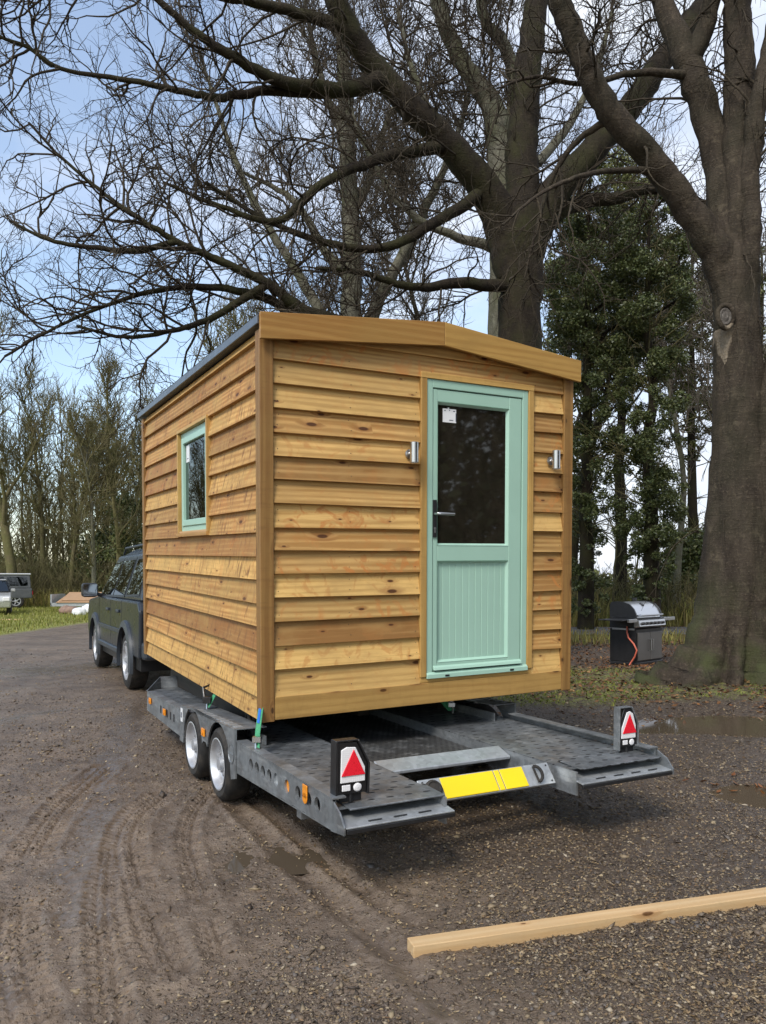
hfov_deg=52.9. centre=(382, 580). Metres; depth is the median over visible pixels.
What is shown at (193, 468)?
window
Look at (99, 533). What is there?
evergreen shrub
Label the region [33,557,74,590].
evergreen shrub
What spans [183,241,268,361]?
bare tree
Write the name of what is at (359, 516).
timber cabin
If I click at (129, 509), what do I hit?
evergreen shrub
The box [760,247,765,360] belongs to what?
ivy clad tree
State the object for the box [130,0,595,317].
pale tree
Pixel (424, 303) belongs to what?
bare tree
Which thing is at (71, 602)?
plywood sheet
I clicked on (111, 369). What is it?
bare tree
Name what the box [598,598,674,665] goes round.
gas barbecue
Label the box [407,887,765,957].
timber length
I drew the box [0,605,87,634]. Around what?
lawn grass
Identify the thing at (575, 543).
bare tree
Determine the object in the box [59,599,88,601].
plywood sheet
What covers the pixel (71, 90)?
sky
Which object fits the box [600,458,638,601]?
sapling
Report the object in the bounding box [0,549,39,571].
evergreen shrub
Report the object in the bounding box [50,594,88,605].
flatbed trailer
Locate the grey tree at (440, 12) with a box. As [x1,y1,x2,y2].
[231,0,692,336]
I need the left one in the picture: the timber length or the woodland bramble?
the woodland bramble
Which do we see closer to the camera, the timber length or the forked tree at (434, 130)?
the timber length
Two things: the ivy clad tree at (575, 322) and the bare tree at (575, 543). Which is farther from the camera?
the bare tree at (575, 543)
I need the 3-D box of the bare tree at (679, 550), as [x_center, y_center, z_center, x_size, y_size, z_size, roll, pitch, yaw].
[9.098,-7.737,26.993,6.138,18.372,6.186,0,0,0]
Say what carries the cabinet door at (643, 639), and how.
in the gas barbecue
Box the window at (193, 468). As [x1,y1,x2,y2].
[179,422,205,533]
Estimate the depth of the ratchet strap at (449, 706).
5.91 m
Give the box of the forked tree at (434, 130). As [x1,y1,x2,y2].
[0,0,765,453]
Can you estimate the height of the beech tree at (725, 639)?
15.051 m
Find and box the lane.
[571,627,686,634]
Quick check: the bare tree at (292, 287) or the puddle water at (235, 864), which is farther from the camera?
the bare tree at (292, 287)
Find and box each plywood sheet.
[56,596,88,602]
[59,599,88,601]
[61,592,101,600]
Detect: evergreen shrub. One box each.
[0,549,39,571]
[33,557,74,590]
[66,523,133,587]
[84,492,142,591]
[127,494,142,552]
[659,526,703,602]
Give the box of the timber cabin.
[137,311,580,723]
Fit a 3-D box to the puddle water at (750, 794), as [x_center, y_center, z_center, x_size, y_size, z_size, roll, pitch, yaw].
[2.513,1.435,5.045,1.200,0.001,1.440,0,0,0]
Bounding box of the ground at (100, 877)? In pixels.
[0,591,765,1023]
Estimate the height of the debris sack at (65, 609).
0.409 m
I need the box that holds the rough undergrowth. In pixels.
[571,579,696,626]
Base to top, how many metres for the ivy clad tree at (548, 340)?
16.709 m
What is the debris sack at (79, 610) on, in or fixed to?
on the ground at (100, 877)
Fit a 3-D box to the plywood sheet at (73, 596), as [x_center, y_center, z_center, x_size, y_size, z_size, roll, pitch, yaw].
[-13.050,0.723,35.557,3.100,0.025,1.500,0,13,-9]
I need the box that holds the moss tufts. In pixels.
[490,665,765,706]
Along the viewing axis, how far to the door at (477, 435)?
5.34 m
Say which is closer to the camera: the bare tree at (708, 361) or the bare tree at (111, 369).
the bare tree at (708, 361)
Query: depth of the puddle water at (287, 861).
3.92 m
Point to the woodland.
(26, 544)
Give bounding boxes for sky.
[0,0,765,583]
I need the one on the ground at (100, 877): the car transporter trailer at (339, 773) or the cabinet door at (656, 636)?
the car transporter trailer at (339, 773)
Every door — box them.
[426,378,527,678]
[637,632,651,660]
[650,631,661,658]
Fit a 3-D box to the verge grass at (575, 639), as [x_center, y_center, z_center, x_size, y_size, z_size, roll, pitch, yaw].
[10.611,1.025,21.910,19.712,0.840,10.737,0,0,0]
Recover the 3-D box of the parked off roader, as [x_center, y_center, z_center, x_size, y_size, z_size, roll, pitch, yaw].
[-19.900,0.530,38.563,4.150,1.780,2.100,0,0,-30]
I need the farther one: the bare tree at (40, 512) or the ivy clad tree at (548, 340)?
the bare tree at (40, 512)
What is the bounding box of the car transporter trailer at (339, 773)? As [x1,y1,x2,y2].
[146,676,673,835]
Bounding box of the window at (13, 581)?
[7,577,27,585]
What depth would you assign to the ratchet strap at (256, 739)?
4.51 m
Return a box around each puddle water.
[217,847,260,881]
[265,847,330,874]
[608,715,765,737]
[708,784,765,808]
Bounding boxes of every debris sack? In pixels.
[58,605,76,613]
[72,607,85,614]
[82,604,88,612]
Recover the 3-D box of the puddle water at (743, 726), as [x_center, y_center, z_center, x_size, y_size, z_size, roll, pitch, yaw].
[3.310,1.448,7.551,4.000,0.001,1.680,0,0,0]
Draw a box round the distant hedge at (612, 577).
[594,564,641,590]
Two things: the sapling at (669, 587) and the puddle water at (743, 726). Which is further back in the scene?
the sapling at (669, 587)
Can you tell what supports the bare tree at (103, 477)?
on the ground at (100, 877)
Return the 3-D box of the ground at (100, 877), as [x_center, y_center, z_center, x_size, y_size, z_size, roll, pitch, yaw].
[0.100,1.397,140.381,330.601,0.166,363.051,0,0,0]
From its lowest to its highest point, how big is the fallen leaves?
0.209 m
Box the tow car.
[81,544,170,688]
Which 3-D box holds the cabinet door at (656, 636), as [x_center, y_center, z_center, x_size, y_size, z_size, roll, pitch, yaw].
[4.629,1.090,12.998,0.388,0.460,0.064,0,0,-42]
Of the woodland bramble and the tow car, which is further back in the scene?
the woodland bramble
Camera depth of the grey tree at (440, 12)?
16.52 m
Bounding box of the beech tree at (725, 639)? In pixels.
[429,0,765,688]
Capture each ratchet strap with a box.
[202,684,215,708]
[252,708,262,748]
[440,702,454,712]
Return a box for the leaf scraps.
[0,665,765,1023]
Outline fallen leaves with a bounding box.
[495,625,765,725]
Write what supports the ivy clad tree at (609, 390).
on the ground at (100, 877)
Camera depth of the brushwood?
41.41 m
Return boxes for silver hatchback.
[0,579,14,613]
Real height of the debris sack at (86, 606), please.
0.447 m
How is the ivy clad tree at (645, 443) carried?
on the ground at (100, 877)
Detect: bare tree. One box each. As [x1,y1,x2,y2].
[0,282,83,572]
[0,343,90,593]
[20,380,141,582]
[45,380,130,591]
[59,332,148,562]
[101,360,169,550]
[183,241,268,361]
[269,212,365,312]
[310,122,481,321]
[542,95,685,596]
[584,105,712,611]
[644,145,765,463]
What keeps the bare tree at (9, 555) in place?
on the ground at (100, 877)
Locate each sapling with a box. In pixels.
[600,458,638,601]
[627,413,667,583]
[657,491,691,625]
[659,430,703,562]
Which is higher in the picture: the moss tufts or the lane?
the lane
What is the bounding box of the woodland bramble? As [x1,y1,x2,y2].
[22,586,99,607]
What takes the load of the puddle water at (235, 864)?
on the ground at (100, 877)
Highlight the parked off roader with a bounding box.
[0,573,32,608]
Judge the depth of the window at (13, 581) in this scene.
38.60 m
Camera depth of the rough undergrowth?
24.08 m
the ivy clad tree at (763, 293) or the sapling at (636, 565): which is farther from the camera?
the ivy clad tree at (763, 293)
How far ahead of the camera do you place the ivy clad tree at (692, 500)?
29.80 m
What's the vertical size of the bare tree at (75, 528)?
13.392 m
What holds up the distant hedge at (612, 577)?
on the ground at (100, 877)
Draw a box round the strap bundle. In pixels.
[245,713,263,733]
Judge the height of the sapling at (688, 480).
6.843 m
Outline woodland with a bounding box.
[0,367,705,573]
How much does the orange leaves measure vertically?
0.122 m
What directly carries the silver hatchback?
on the ground at (100, 877)
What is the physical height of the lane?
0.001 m
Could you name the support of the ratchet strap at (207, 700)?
attached to the car transporter trailer at (339, 773)
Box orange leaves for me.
[599,639,765,793]
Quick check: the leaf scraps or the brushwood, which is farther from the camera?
the brushwood
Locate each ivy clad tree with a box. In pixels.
[540,242,628,575]
[542,170,647,629]
[545,146,698,600]
[573,151,711,626]
[656,235,712,556]
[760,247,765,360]
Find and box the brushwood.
[0,547,698,624]
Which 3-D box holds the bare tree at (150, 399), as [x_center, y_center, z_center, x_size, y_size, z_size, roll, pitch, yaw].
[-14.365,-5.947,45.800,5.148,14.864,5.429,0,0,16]
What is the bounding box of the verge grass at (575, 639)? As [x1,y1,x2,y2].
[571,601,693,645]
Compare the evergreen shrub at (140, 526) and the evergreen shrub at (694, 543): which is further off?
the evergreen shrub at (140, 526)

